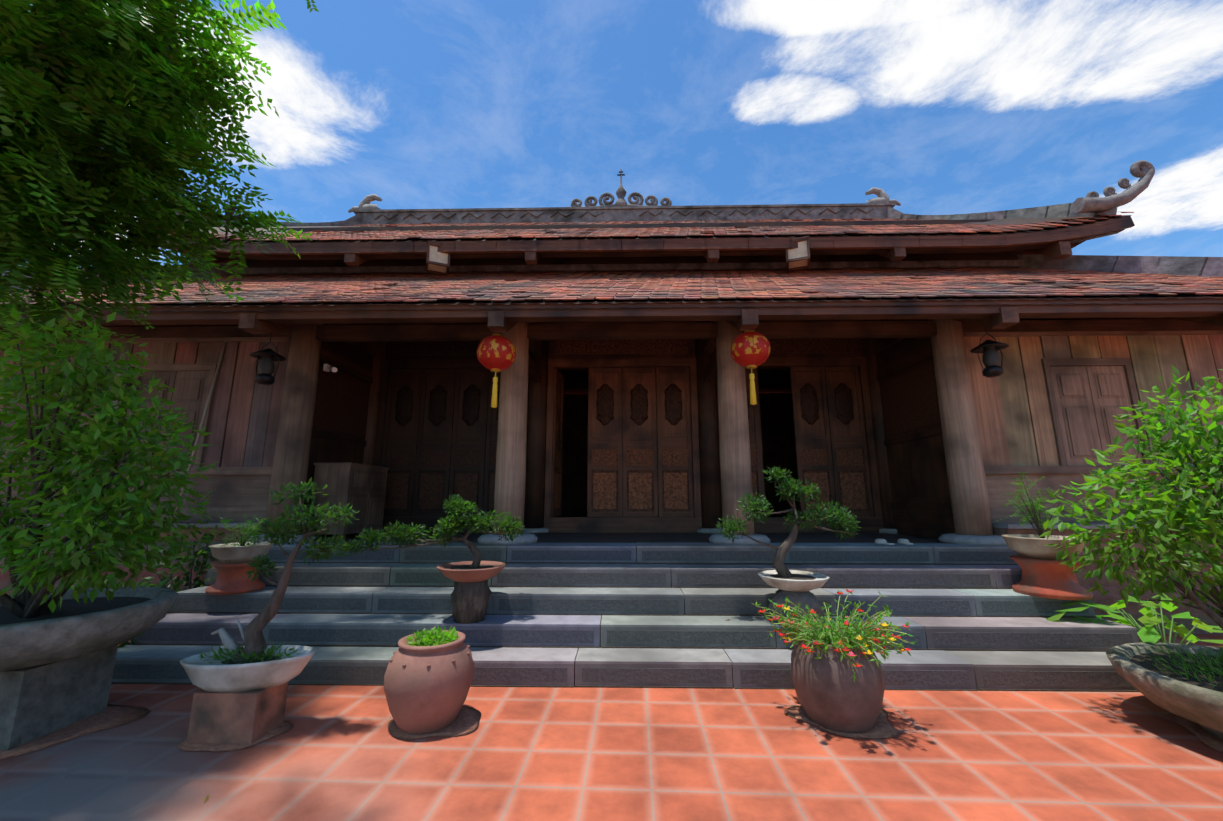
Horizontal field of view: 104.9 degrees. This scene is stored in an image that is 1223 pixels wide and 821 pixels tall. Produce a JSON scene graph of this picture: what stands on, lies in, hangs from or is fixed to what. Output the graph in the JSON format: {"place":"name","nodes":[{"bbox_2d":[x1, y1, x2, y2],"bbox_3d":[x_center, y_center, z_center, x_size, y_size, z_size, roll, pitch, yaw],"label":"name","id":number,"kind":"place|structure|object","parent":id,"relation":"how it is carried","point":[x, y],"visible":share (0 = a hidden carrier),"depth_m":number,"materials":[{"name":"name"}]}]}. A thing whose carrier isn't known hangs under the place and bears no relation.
{"place":"outdoors","nodes":[
{"label":"outdoors","id":0,"kind":"place"},
{"bbox_2d":[0,634,1222,820],"bbox_3d":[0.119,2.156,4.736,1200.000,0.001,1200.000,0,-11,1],"label":"ground","id":1,"kind":"structure","parent":0,"point":[338,753],"depth_m":2.25,"materials":[{"name":"tile"}]},
{"bbox_2d":[0,307,232,749],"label":"potted shrub","id":2,"kind":"object","parent":1,"relation":"on","point":[60,643],"visible":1,"depth_m":2.66,"materials":[{"name":"green plant"}]},
{"bbox_2d":[68,520,233,647],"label":"shrub stems","id":3,"kind":"object","parent":1,"relation":"on","point":[187,574],"visible":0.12,"depth_m":4.27,"materials":[{"name":"green plant"}]},
{"bbox_2d":[0,0,319,377],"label":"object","id":4,"kind":"object","parent":1,"relation":"on","point":[88,146],"visible":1,"depth_m":2.97,"materials":[{"name":"green plant"}]},
{"bbox_2d":[11,326,799,516],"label":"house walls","id":5,"kind":"structure","parent":1,"relation":"on","point":[777,430],"depth_m":10.01,"materials":[{"name":"brown wood"}]},
{"bbox_2d":[174,341,226,518],"bbox_3d":[-4.442,0.164,5.098,0.026,2.053,0.220,-9,-14,39],"label":"wooden post","id":6,"kind":"object","parent":5,"relation":"attached to","point":[208,402],"visible":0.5,"depth_m":5.14,"materials":[{"name":"bamboo"}]},
{"bbox_2d":[0,330,1222,523],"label":"plank walls","id":7,"kind":"structure","parent":5,"relation":"attached to","point":[1047,405],"depth_m":5.07,"materials":[{"name":"brown wood"}]},
{"bbox_2d":[1,254,1222,393],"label":"roof","id":8,"kind":"structure","parent":5,"relation":"on","point":[1039,277],"depth_m":5.34,"materials":[{"name":"brown tile"}]},
{"bbox_2d":[188,219,1071,324],"bbox_3d":[0.163,-2.213,7.674,11.800,1.030,2.930,0,-11,1],"label":"roof eave","id":9,"kind":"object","parent":8,"relation":"on","point":[711,260],"depth_m":7.02,"materials":[{"name":"brown wood"}]},
{"bbox_2d":[373,320,883,532],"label":"porch doors","id":10,"kind":"structure","parent":5,"relation":"attached to","point":[436,435],"depth_m":6.60,"materials":[{"name":"brown wood"}]},
{"bbox_2d":[141,212,1134,262],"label":"roof","id":11,"kind":"structure","parent":5,"relation":"on","point":[1004,235],"depth_m":6.25,"materials":[{"name":"brown tile"}]},
{"bbox_2d":[140,160,1154,226],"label":"roof ridge ornaments","id":12,"kind":"object","parent":11,"relation":"on","point":[1090,204],"visible":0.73,"depth_m":8.20,"materials":[{"name":"stone"}]},
{"bbox_2d":[0,522,1222,633],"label":"foundation wall","id":13,"kind":"structure","parent":1,"relation":"on","point":[1112,596],"depth_m":4.57,"materials":[{"name":"stone"}]},
{"bbox_2d":[315,532,941,543],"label":"porch floor","id":14,"kind":"structure","parent":13,"relation":"on","point":[678,537],"depth_m":5.55,"materials":[{"name":"grey stone"}]},
{"bbox_2d":[311,463,388,539],"bbox_3d":[-3.127,1.082,5.641,0.430,0.845,0.880,0,-11,1],"label":"cabinet","id":15,"kind":"object","parent":14,"relation":"on","point":[361,488],"visible":0.71,"depth_m":5.33,"materials":[{"name":"brown wood"}]},
{"bbox_2d":[302,319,954,538],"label":"porch side walls","id":16,"kind":"structure","parent":14,"relation":"on","point":[920,503],"depth_m":5.81,"materials":[{"name":"brown wood"}]},
{"bbox_2d":[0,703,1222,758],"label":"dirt patches","id":17,"kind":"object","parent":1,"relation":"on","point":[466,721],"visible":0.35,"depth_m":2.57,"materials":[{"name":"soil"}]},
{"bbox_2d":[180,477,358,743],"bbox_3d":[-1.897,1.069,2.670,0.867,1.376,0.366,0,-11,1],"label":"bonsai tree","id":18,"kind":"object","parent":17,"relation":"on","point":[240,696],"visible":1,"depth_m":2.58,"materials":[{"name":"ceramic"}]},
{"bbox_2d":[384,625,473,733],"bbox_3d":[-1.045,1.522,2.711,0.484,0.502,0.484,0,-11,1],"label":"terracotta jar","id":19,"kind":"object","parent":17,"relation":"on","point":[428,677],"visible":1,"depth_m":2.55,"materials":[{"name":"ceramic"}]},
{"bbox_2d":[752,588,914,732],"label":"potted flowers","id":20,"kind":"object","parent":17,"relation":"on","point":[837,676],"visible":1,"depth_m":2.58,"materials":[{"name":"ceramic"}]},
{"bbox_2d":[1039,364,1222,739],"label":"potted shrub","id":21,"kind":"object","parent":17,"relation":"on","point":[1185,681],"visible":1,"depth_m":2.71,"materials":[{"name":"green plant"}]},
{"bbox_2d":[111,542,1138,691],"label":"stone steps","id":22,"kind":"structure","parent":1,"relation":"on","point":[612,615],"depth_m":3.70,"materials":[{"name":"stone"}]},
{"bbox_2d":[205,510,272,594],"bbox_3d":[-3.237,1.188,4.048,0.526,0.690,0.514,0,-11,1],"label":"pot","id":23,"kind":"object","parent":22,"relation":"on","point":[231,566],"visible":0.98,"depth_m":3.93,"materials":[{"name":"ceramic"}]},
{"bbox_2d":[329,494,524,623],"bbox_3d":[-1.474,1.158,3.755,1.557,0.981,0.540,0,-11,1],"label":"bonsai bowl on stump","id":24,"kind":"object","parent":22,"relation":"on","point":[471,594],"visible":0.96,"depth_m":3.73,"materials":[{"name":"green plant"}]},
{"bbox_2d":[716,466,860,619],"bbox_3d":[1.415,1.038,3.716,1.177,1.223,0.530,0,-11,1],"label":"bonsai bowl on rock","id":25,"kind":"object","parent":22,"relation":"on","point":[795,586],"visible":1,"depth_m":3.71,"materials":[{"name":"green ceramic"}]},
{"bbox_2d":[875,539,912,544],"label":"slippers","id":26,"kind":"object","parent":22,"relation":"on","point":[900,541],"visible":0.88,"depth_m":4.72,"materials":[{"name":"rubber"}]},
{"bbox_2d":[996,472,1092,599],"bbox_3d":[3.595,1.018,3.953,0.550,0.989,0.562,0,-11,1],"label":"pot","id":27,"kind":"object","parent":22,"relation":"on","point":[1045,574],"visible":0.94,"depth_m":3.79,"materials":[{"name":"ceramic"}]},
{"bbox_2d":[1046,593,1222,647],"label":"broadleaf plant","id":28,"kind":"object","parent":1,"relation":"on","point":[1148,632],"visible":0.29,"depth_m":3.60,"materials":[{"name":"plant"}]},
{"bbox_2d":[0,236,1222,545],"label":"house frame","id":29,"kind":"object","parent":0,"point":[516,338],"visible":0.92,"depth_m":4.98,"materials":[{"name":"brown wood"}]},
{"bbox_2d":[19,0,1222,267],"label":"sky","id":30,"kind":"structure","parent":0,"point":[943,107],"materials":[{"name":"blue"}]}
]}

